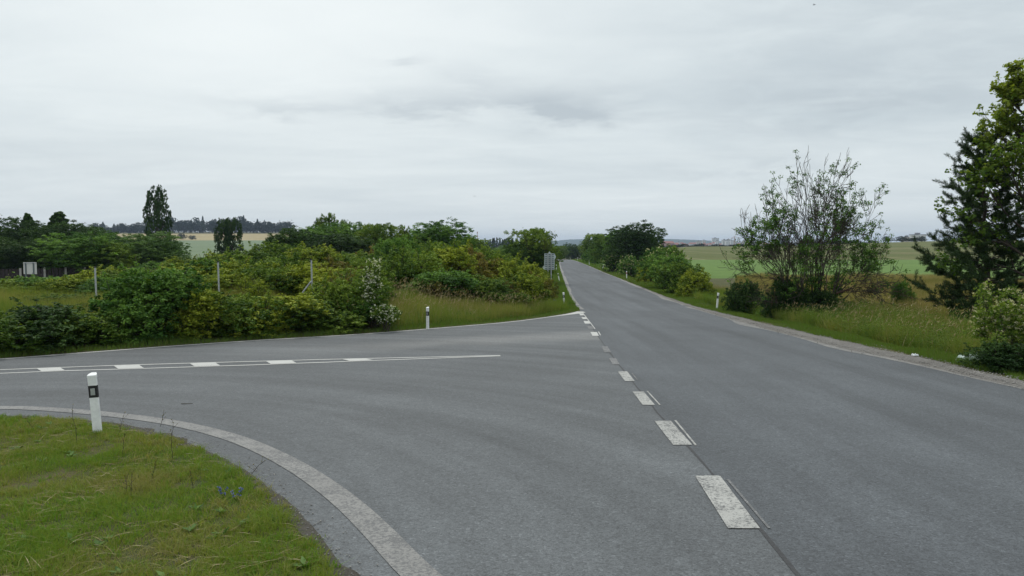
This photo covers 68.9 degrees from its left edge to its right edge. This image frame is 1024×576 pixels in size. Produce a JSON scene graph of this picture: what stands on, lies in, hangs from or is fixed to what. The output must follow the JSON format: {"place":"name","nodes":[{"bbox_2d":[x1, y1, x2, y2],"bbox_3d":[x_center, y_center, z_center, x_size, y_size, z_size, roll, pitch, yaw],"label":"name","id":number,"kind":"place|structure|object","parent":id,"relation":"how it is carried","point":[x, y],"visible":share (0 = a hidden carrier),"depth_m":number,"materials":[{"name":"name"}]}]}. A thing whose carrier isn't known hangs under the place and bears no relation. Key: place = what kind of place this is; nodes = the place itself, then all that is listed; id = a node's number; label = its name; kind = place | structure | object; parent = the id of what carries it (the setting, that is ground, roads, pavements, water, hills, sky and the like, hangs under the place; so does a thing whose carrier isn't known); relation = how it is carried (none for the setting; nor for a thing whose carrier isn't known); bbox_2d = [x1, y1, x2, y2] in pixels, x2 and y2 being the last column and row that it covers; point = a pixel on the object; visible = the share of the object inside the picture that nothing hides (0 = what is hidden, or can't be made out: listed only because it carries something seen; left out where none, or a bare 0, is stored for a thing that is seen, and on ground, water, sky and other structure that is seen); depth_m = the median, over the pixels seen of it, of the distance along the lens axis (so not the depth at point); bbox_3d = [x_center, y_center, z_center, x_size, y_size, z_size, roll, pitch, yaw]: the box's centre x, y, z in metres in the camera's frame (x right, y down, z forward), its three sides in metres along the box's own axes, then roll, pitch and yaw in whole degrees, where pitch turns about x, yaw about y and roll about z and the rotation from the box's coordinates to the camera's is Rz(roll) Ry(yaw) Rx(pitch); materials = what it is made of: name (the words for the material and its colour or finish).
{"place":"outdoors","nodes":[
{"label":"outdoors","id":0,"kind":"place"},
{"bbox_2d":[91,234,284,239],"bbox_3d":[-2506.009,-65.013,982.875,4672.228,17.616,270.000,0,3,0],"label":"yellow field","id":1,"kind":"structure","parent":0,"point":[244,237],"depth_m":997.94,"materials":[{"name":"beige plant"}]},
{"bbox_2d":[126,240,265,258],"bbox_3d":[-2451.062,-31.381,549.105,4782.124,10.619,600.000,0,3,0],"label":"pale green field","id":2,"kind":"structure","parent":0,"point":[199,247],"depth_m":583.37,"materials":[{"name":"green plant"}]},
{"bbox_2d":[0,311,795,575],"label":"side road","id":3,"kind":"structure","parent":0,"point":[542,447],"depth_m":9.38,"materials":[{"name":"grey asphalt"}]},
{"bbox_2d":[3,413,378,575],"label":"loose grit","id":4,"kind":"object","parent":3,"relation":"on","point":[262,488],"visible":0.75,"depth_m":6.95,"materials":[{"name":"gravel"}]},
{"bbox_2d":[0,406,441,575],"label":"road marking","id":5,"kind":"object","parent":3,"relation":"on","point":[400,555],"visible":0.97,"depth_m":6.86,"materials":[{"name":"paint"}]},
{"bbox_2d":[0,356,488,373],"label":"road marking","id":6,"kind":"object","parent":3,"relation":"on","point":[241,365],"visible":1,"depth_m":16.37,"materials":[{"name":"paint"}]},
{"bbox_2d":[1,311,584,358],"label":"road marking","id":7,"kind":"object","parent":3,"relation":"on","point":[577,312],"visible":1,"depth_m":22.91,"materials":[{"name":"paint"}]},
{"bbox_2d":[655,421,691,444],"bbox_3d":[2.059,1.851,9.611,0.229,0.052,1.428,0,3,2],"label":"road marking","id":8,"kind":"object","parent":3,"relation":"on","point":[672,433],"visible":1,"depth_m":9.51,"materials":[{"name":"paint"}]},
{"bbox_2d":[695,475,759,527],"bbox_3d":[1.923,1.916,6.787,0.257,0.056,1.568,0,3,4],"label":"road marking","id":9,"kind":"object","parent":3,"relation":"on","point":[730,508],"visible":1,"depth_m":6.65,"materials":[{"name":"paint"}]},
{"bbox_2d":[336,277,546,326],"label":"grass seed heads","id":10,"kind":"object","parent":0,"point":[405,285],"depth_m":31.65,"materials":[{"name":"plant"}]},
{"bbox_2d":[0,232,1023,575],"bbox_3d":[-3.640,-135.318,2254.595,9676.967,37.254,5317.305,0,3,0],"label":"ground","id":11,"kind":"structure","parent":0,"point":[298,330],"depth_m":7.02,"materials":[{"name":"green plant"}]},
{"bbox_2d":[0,237,43,277],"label":"tree","id":12,"kind":"object","parent":11,"relation":"on","point":[3,258],"visible":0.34,"depth_m":81.59,"materials":[{"name":"green plant"}]},
{"bbox_2d":[0,215,55,270],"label":"tree","id":13,"kind":"object","parent":11,"relation":"on","point":[13,230],"visible":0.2,"depth_m":86.58,"materials":[{"name":"green plant"}]},
{"bbox_2d":[0,308,63,352],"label":"shrub","id":14,"kind":"object","parent":11,"relation":"on","point":[9,339],"visible":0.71,"depth_m":18.43,"materials":[{"name":"green plant"}]},
{"bbox_2d":[0,236,72,275],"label":"tree","id":15,"kind":"object","parent":11,"relation":"on","point":[14,255],"visible":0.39,"depth_m":79.81,"materials":[{"name":"green plant"}]},
{"bbox_2d":[0,272,76,290],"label":"bush","id":16,"kind":"object","parent":11,"relation":"on","point":[28,280],"visible":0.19,"depth_m":33.40,"materials":[{"name":"green plant"}]},
{"bbox_2d":[0,296,108,353],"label":"shrub","id":17,"kind":"object","parent":11,"relation":"on","point":[60,314],"visible":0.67,"depth_m":19.24,"materials":[{"name":"green plant"}]},
{"bbox_2d":[19,219,99,276],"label":"tree","id":18,"kind":"object","parent":11,"relation":"on","point":[38,229],"visible":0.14,"depth_m":84.39,"materials":[{"name":"green plant"}]},
{"bbox_2d":[30,275,97,295],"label":"shrub","id":19,"kind":"object","parent":11,"relation":"on","point":[68,284],"visible":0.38,"depth_m":28.48,"materials":[{"name":"green plant"}]},
{"bbox_2d":[0,266,139,279],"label":"dark fence","id":20,"kind":"object","parent":11,"relation":"on","point":[43,272],"visible":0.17,"depth_m":76.08,"materials":[{"name":"metal"}]},
{"bbox_2d":[24,228,132,272],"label":"tree","id":21,"kind":"object","parent":11,"relation":"on","point":[74,244],"visible":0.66,"depth_m":77.64,"materials":[{"name":"green plant"}]},
{"bbox_2d":[31,305,144,345],"bbox_3d":[-11.889,1.051,20.397,2.814,1.172,3.057,2,4,25],"label":"shrub","id":22,"kind":"object","parent":11,"relation":"on","point":[89,334],"visible":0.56,"depth_m":20.20,"materials":[{"name":"green plant"}]},
{"bbox_2d":[87,372,101,432],"bbox_3d":[-5.330,1.531,9.559,0.109,0.899,0.082,-4,4,-6],"label":"guide post","id":23,"kind":"object","parent":11,"relation":"on","point":[93,390],"visible":0.89,"depth_m":9.53,"materials":[{"name":"white plastic"}]},
{"bbox_2d":[69,272,124,294],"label":"shrub","id":24,"kind":"object","parent":11,"relation":"on","point":[91,287],"visible":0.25,"depth_m":27.93,"materials":[{"name":"green plant"}]},
{"bbox_2d":[63,241,147,272],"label":"tree","id":25,"kind":"object","parent":11,"relation":"on","point":[127,259],"visible":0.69,"depth_m":78.28,"materials":[{"name":"green plant"}]},
{"bbox_2d":[67,264,145,278],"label":"bush","id":26,"kind":"object","parent":11,"relation":"on","point":[86,274],"visible":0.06,"depth_m":33.73,"materials":[{"name":"green plant"}]},
{"bbox_2d":[87,252,212,344],"bbox_3d":[-10.830,0.287,22.017,3.482,2.686,3.392,1,3,11],"label":"shrub","id":27,"kind":"object","parent":11,"relation":"on","point":[131,295],"visible":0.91,"depth_m":21.33,"materials":[{"name":"green plant"}]},
{"bbox_2d":[116,231,191,266],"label":"tree","id":28,"kind":"object","parent":11,"relation":"on","point":[145,249],"visible":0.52,"depth_m":83.61,"materials":[{"name":"green plant"}]},
{"bbox_2d":[0,421,307,575],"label":"rosette weeds","id":29,"kind":"object","parent":11,"relation":"on","point":[303,560],"visible":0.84,"depth_m":5.81,"materials":[{"name":"green plant"}]},
{"bbox_2d":[142,184,173,245],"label":"poplar","id":30,"kind":"object","parent":11,"relation":"on","point":[159,202],"visible":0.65,"depth_m":133.82,"materials":[{"name":"green plant"}]},
{"bbox_2d":[0,419,323,575],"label":"cut straw","id":31,"kind":"object","parent":11,"relation":"on","point":[122,522],"visible":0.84,"depth_m":5.85,"materials":[{"name":"plant"}]},
{"bbox_2d":[0,413,354,575],"bbox_3d":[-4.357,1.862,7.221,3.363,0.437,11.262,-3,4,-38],"label":"verge grass","id":32,"kind":"structure","parent":11,"relation":"on","point":[146,482],"depth_m":6.45,"materials":[{"name":"green plant"}]},
{"bbox_2d":[10,416,358,575],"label":"soil edge","id":33,"kind":"object","parent":11,"relation":"on","point":[309,531],"visible":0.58,"depth_m":6.39,"materials":[{"name":"brown soil"}]},
{"bbox_2d":[144,286,232,340],"bbox_3d":[-9.767,0.701,22.681,2.771,1.862,2.573,2,4,32],"label":"shrub","id":34,"kind":"object","parent":11,"relation":"on","point":[188,320],"visible":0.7,"depth_m":21.95,"materials":[{"name":"green plant"}]},
{"bbox_2d":[213,218,232,254],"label":"poplar","id":35,"kind":"object","parent":11,"relation":"on","point":[217,239],"visible":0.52,"depth_m":138.86,"materials":[{"name":"green plant"}]},
{"bbox_2d":[223,217,243,254],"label":"poplar","id":36,"kind":"object","parent":11,"relation":"on","point":[229,236],"visible":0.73,"depth_m":138.09,"materials":[{"name":"green plant"}]},
{"bbox_2d":[185,289,294,337],"bbox_3d":[-8.672,0.775,23.568,3.521,1.628,3.242,-1,4,-20],"label":"shrub","id":37,"kind":"object","parent":11,"relation":"on","point":[240,303],"visible":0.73,"depth_m":22.95,"materials":[{"name":"green plant"}]},
{"bbox_2d":[207,268,280,295],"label":"shrub","id":38,"kind":"object","parent":11,"relation":"on","point":[231,277],"visible":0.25,"depth_m":28.62,"materials":[{"name":"green plant"}]},
{"bbox_2d":[211,256,286,275],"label":"bush","id":39,"kind":"object","parent":11,"relation":"on","point":[227,268],"visible":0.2,"depth_m":32.94,"materials":[{"name":"green plant"}]},
{"bbox_2d":[211,245,287,263],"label":"bush","id":40,"kind":"object","parent":11,"relation":"on","point":[236,255],"visible":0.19,"depth_m":56.08,"materials":[{"name":"green plant"}]},
{"bbox_2d":[233,273,273,297],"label":"twiggy shrub","id":41,"kind":"object","parent":11,"relation":"on","point":[255,290],"visible":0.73,"depth_m":26.98,"materials":[{"name":"green plant"}]},
{"bbox_2d":[230,263,297,295],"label":"shrub","id":42,"kind":"object","parent":11,"relation":"on","point":[265,274],"visible":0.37,"depth_m":29.58,"materials":[{"name":"green plant"}]},
{"bbox_2d":[238,238,306,260],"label":"bush","id":43,"kind":"object","parent":11,"relation":"on","point":[284,248],"visible":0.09,"depth_m":57.68,"materials":[{"name":"green plant"}]},
{"bbox_2d":[218,287,330,337],"bbox_3d":[-7.775,0.778,24.348,3.558,1.581,3.479,-1,4,-21],"label":"shrub","id":44,"kind":"object","parent":11,"relation":"on","point":[303,297],"visible":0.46,"depth_m":23.93,"materials":[{"name":"green plant"}]},
{"bbox_2d":[239,249,309,267],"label":"bush","id":45,"kind":"object","parent":11,"relation":"on","point":[282,260],"visible":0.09,"depth_m":35.08,"materials":[{"name":"green plant"}]},
{"bbox_2d":[0,283,569,328],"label":"tall grass","id":46,"kind":"structure","parent":11,"relation":"on","point":[6,303],"depth_m":29.68,"materials":[{"name":"green plant"}]},
{"bbox_2d":[0,291,578,357],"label":"roadside grass","id":47,"kind":"structure","parent":11,"relation":"on","point":[151,341],"depth_m":23.35,"materials":[{"name":"green plant"}]},
{"bbox_2d":[257,224,322,250],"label":"tree","id":48,"kind":"object","parent":11,"relation":"on","point":[292,233],"visible":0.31,"depth_m":69.07,"materials":[{"name":"green plant"}]},
{"bbox_2d":[260,268,323,297],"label":"shrub","id":49,"kind":"object","parent":11,"relation":"on","point":[299,278],"visible":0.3,"depth_m":29.92,"materials":[{"name":"green plant"}]},
{"bbox_2d":[58,301,532,347],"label":"bank weeds","id":50,"kind":"object","parent":11,"relation":"on","point":[303,327],"visible":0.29,"depth_m":24.36,"materials":[{"name":"green plant"}]},
{"bbox_2d":[284,241,348,264],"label":"bush","id":51,"kind":"object","parent":11,"relation":"on","point":[318,256],"visible":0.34,"depth_m":54.70,"materials":[{"name":"green plant"}]},
{"bbox_2d":[271,298,368,332],"bbox_3d":[-6.947,0.846,25.442,3.453,1.274,3.958,-2,4,-35],"label":"shrub","id":52,"kind":"object","parent":11,"relation":"on","point":[328,321],"visible":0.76,"depth_m":24.63,"materials":[{"name":"green plant"}]},
{"bbox_2d":[291,260,361,298],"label":"shrub","id":53,"kind":"object","parent":11,"relation":"on","point":[317,278],"visible":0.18,"depth_m":30.30,"materials":[{"name":"green plant"}]},
{"bbox_2d":[306,231,376,254],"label":"tree","id":54,"kind":"object","parent":11,"relation":"on","point":[337,245],"visible":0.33,"depth_m":85.33,"materials":[{"name":"green plant"}]},
{"bbox_2d":[315,219,370,247],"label":"tree","id":55,"kind":"object","parent":11,"relation":"on","point":[336,225],"visible":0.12,"depth_m":91.99,"materials":[{"name":"green plant"}]},
{"bbox_2d":[304,269,393,326],"bbox_3d":[-5.854,0.407,26.759,3.454,2.116,3.180,0,3,4],"label":"shrub","id":56,"kind":"object","parent":11,"relation":"on","point":[341,291],"visible":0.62,"depth_m":26.09,"materials":[{"name":"green plant"}]},
{"bbox_2d":[323,262,398,298],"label":"shrub","id":57,"kind":"object","parent":11,"relation":"on","point":[384,272],"visible":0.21,"depth_m":30.39,"materials":[{"name":"green plant"}]},
{"bbox_2d":[336,298,400,327],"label":"shrub","id":58,"kind":"object","parent":11,"relation":"on","point":[360,307],"visible":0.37,"depth_m":25.75,"materials":[{"name":"green plant"}]},
{"bbox_2d":[359,258,383,328],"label":"blossoming shrub","id":59,"kind":"object","parent":11,"relation":"on","point":[372,278],"visible":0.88,"depth_m":25.86,"materials":[{"name":"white plant"}]},
{"bbox_2d":[335,250,410,289],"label":"bush","id":60,"kind":"object","parent":11,"relation":"on","point":[361,261],"visible":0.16,"depth_m":36.69,"materials":[{"name":"green plant"}]},
{"bbox_2d":[353,222,399,252],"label":"tree","id":61,"kind":"object","parent":11,"relation":"on","point":[375,231],"visible":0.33,"depth_m":88.70,"materials":[{"name":"green plant"}]},
{"bbox_2d":[369,303,402,331],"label":"blossoming shrub","id":62,"kind":"object","parent":11,"relation":"on","point":[384,313],"visible":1,"depth_m":25.37,"materials":[{"name":"white plant"}]},
{"bbox_2d":[368,226,426,261],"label":"bush","id":63,"kind":"object","parent":11,"relation":"on","point":[386,245],"visible":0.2,"depth_m":42.12,"materials":[{"name":"green plant"}]},
{"bbox_2d":[383,245,447,291],"bbox_3d":[-4.656,-0.777,37.806,3.844,2.821,4.175,-1,3,-14],"label":"bush","id":64,"kind":"object","parent":11,"relation":"on","point":[422,263],"visible":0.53,"depth_m":37.13,"materials":[{"name":"green plant"}]},
{"bbox_2d":[400,217,478,249],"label":"tree","id":65,"kind":"object","parent":11,"relation":"on","point":[446,233],"visible":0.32,"depth_m":82.30,"materials":[{"name":"green plant"}]},
{"bbox_2d":[399,263,481,296],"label":"bush","id":66,"kind":"object","parent":11,"relation":"on","point":[453,279],"visible":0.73,"depth_m":34.29,"materials":[{"name":"green plant"}]},
{"bbox_2d":[413,234,467,254],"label":"bush","id":67,"kind":"object","parent":11,"relation":"on","point":[429,245],"visible":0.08,"depth_m":54.15,"materials":[{"name":"green plant"}]},
{"bbox_2d":[425,237,482,277],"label":"bush","id":68,"kind":"object","parent":11,"relation":"on","point":[456,255],"visible":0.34,"depth_m":38.57,"materials":[{"name":"green plant"}]},
{"bbox_2d":[433,239,508,260],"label":"bush","id":69,"kind":"object","parent":11,"relation":"on","point":[487,254],"visible":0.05,"depth_m":50.87,"materials":[{"name":"green plant"}]},
{"bbox_2d":[440,274,516,307],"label":"bush","id":70,"kind":"object","parent":11,"relation":"on","point":[492,287],"visible":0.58,"depth_m":34.71,"materials":[{"name":"green plant"}]},
{"bbox_2d":[450,244,506,279],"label":"bush","id":71,"kind":"object","parent":11,"relation":"on","point":[483,262],"visible":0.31,"depth_m":39.34,"materials":[{"name":"green plant"}]},
{"bbox_2d":[473,252,525,277],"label":"bush","id":72,"kind":"object","parent":11,"relation":"on","point":[509,265],"visible":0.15,"depth_m":39.26,"materials":[{"name":"green plant"}]},
{"bbox_2d":[491,268,552,302],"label":"bush","id":73,"kind":"object","parent":11,"relation":"on","point":[528,283],"visible":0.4,"depth_m":37.04,"materials":[{"name":"green plant"}]},
{"bbox_2d":[513,242,546,270],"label":"bush","id":74,"kind":"object","parent":11,"relation":"on","point":[536,256],"visible":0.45,"depth_m":71.34,"materials":[{"name":"green plant"}]},
{"bbox_2d":[497,227,564,278],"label":"tree","id":75,"kind":"object","parent":11,"relation":"on","point":[536,235],"visible":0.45,"depth_m":72.57,"materials":[{"name":"green plant"}]},
{"bbox_2d":[549,262,575,304],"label":"grass verge","id":76,"kind":"structure","parent":11,"relation":"on","point":[562,287],"depth_m":68.29,"materials":[{"name":"green plant"}]},
{"bbox_2d":[569,259,668,288],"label":"shoulder grass","id":77,"kind":"structure","parent":11,"relation":"on","point":[627,278],"depth_m":99.59,"materials":[{"name":"green plant"}]},
{"bbox_2d":[615,255,639,276],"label":"bush","id":78,"kind":"object","parent":11,"relation":"on","point":[629,263],"visible":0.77,"depth_m":99.53,"materials":[{"name":"green plant"}]},
{"bbox_2d":[633,248,699,288],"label":"bush","id":79,"kind":"object","parent":11,"relation":"on","point":[663,259],"visible":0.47,"depth_m":65.63,"materials":[{"name":"green plant"}]},
{"bbox_2d":[652,261,710,293],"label":"bush","id":80,"kind":"object","parent":11,"relation":"on","point":[672,277],"visible":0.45,"depth_m":57.94,"materials":[{"name":"green plant"}]},
{"bbox_2d":[674,268,716,296],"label":"bush","id":81,"kind":"object","parent":11,"relation":"on","point":[691,279],"visible":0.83,"depth_m":52.58,"materials":[{"name":"green plant"}]},
{"bbox_2d":[721,274,765,313],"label":"bush","id":82,"kind":"object","parent":11,"relation":"on","point":[737,299],"visible":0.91,"depth_m":37.83,"materials":[{"name":"green plant"}]},
{"bbox_2d":[759,268,813,318],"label":"bush","id":83,"kind":"object","parent":11,"relation":"on","point":[779,285],"visible":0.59,"depth_m":33.05,"materials":[{"name":"green plant"}]},
{"bbox_2d":[782,283,852,314],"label":"bush","id":84,"kind":"object","parent":11,"relation":"on","point":[823,298],"visible":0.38,"depth_m":32.40,"materials":[{"name":"green plant"}]},
{"bbox_2d":[719,145,928,318],"bbox_3d":[13.618,-1.837,32.702,8.242,8.944,6.126,-1,3,-12],"label":"half bare tree","id":85,"kind":"object","parent":11,"relation":"on","point":[839,226],"visible":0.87,"depth_m":32.92,"materials":[{"name":"green plant"}]},
{"bbox_2d":[636,285,1023,387],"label":"gravel shoulder","id":86,"kind":"object","parent":11,"relation":"on","point":[872,351],"visible":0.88,"depth_m":19.38},
{"bbox_2d":[670,298,1023,388],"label":"loose gravel","id":87,"kind":"structure","parent":86,"relation":"on","point":[967,368],"depth_m":18.13,"materials":[{"name":"grey gravel"}]},
{"bbox_2d":[679,285,1023,354],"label":"verge weeds","id":88,"kind":"object","parent":11,"relation":"on","point":[705,296],"visible":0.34,"depth_m":24.51,"materials":[{"name":"green plant"}]},
{"bbox_2d":[713,272,1023,329],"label":"tan meadow","id":89,"kind":"structure","parent":11,"relation":"on","point":[931,280],"depth_m":57.27,"materials":[{"name":"green plant"}]},
{"bbox_2d":[752,293,1011,350],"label":"reed grass heads","id":90,"kind":"object","parent":11,"relation":"on","point":[918,313],"visible":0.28,"depth_m":24.99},
{"bbox_2d":[888,274,918,306],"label":"bush","id":91,"kind":"object","parent":11,"relation":"on","point":[899,287],"visible":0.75,"depth_m":35.84,"materials":[{"name":"green plant"}]},
{"bbox_2d":[902,126,1023,320],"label":"pine tree","id":92,"kind":"object","parent":11,"relation":"on","point":[1007,276],"visible":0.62,"depth_m":26.18,"materials":[{"name":"green plant"}]},
{"bbox_2d":[927,58,1023,279],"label":"maple tree","id":93,"kind":"object","parent":11,"relation":"on","point":[1010,93],"visible":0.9,"depth_m":25.14,"materials":[{"name":"green plant"}]},
{"bbox_2d":[956,337,1023,374],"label":"bush","id":94,"kind":"object","parent":11,"relation":"on","point":[995,353],"visible":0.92,"depth_m":15.30,"materials":[{"name":"green plant"}]},
{"bbox_2d":[969,278,1023,346],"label":"blossoming shrub","id":95,"kind":"object","parent":11,"relation":"on","point":[1011,325],"visible":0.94,"depth_m":16.34,"materials":[{"name":"green plant"}]},
{"bbox_2d":[0,0,1023,242],"label":"sky","id":96,"kind":"structure","parent":0,"point":[573,119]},
{"bbox_2d":[479,239,812,245],"bbox_3d":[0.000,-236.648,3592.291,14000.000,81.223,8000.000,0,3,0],"label":"distant hills","id":97,"kind":"structure","parent":0,"point":[570,241],"depth_m":5754.09,"materials":[{"name":"plant"}]},
{"bbox_2d":[560,260,1023,575],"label":"road","id":98,"kind":"structure","parent":0,"point":[826,461],"depth_m":9.38,"materials":[{"name":"grey asphalt"}]},
{"bbox_2d":[582,315,800,575],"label":"road seam","id":99,"kind":"object","parent":98,"relation":"on","point":[783,557],"visible":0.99,"depth_m":5.86,"materials":[{"name":"black asphalt"}]},
{"bbox_2d":[574,260,1023,388],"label":"road edge strip","id":100,"kind":"object","parent":98,"relation":"on","point":[749,325],"visible":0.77,"depth_m":20.36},
{"bbox_2d":[578,260,1023,277],"bbox_3d":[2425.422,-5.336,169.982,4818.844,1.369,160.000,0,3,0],"label":"green crop field","id":101,"kind":"structure","parent":0,"point":[712,268],"depth_m":140.56,"materials":[{"name":"green plant"}]},
{"bbox_2d":[589,233,608,263],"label":"tree","id":102,"kind":"object","parent":101,"relation":"on","point":[598,248],"visible":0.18,"depth_m":159.07,"materials":[{"name":"green plant"}]},
{"bbox_2d":[599,219,667,267],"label":"tree","id":103,"kind":"object","parent":101,"relation":"on","point":[632,241],"visible":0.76,"depth_m":109.89,"materials":[{"name":"green plant"}]},
{"bbox_2d":[637,283,1023,379],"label":"shoulder grass","id":104,"kind":"structure","parent":0,"point":[942,356],"depth_m":23.33,"materials":[{"name":"green plant"}]},
{"bbox_2d":[678,241,1023,259],"bbox_3d":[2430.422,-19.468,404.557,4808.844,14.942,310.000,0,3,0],"label":"stubble field","id":105,"kind":"structure","parent":0,"point":[902,250],"depth_m":339.37,"materials":[{"name":"green plant"}]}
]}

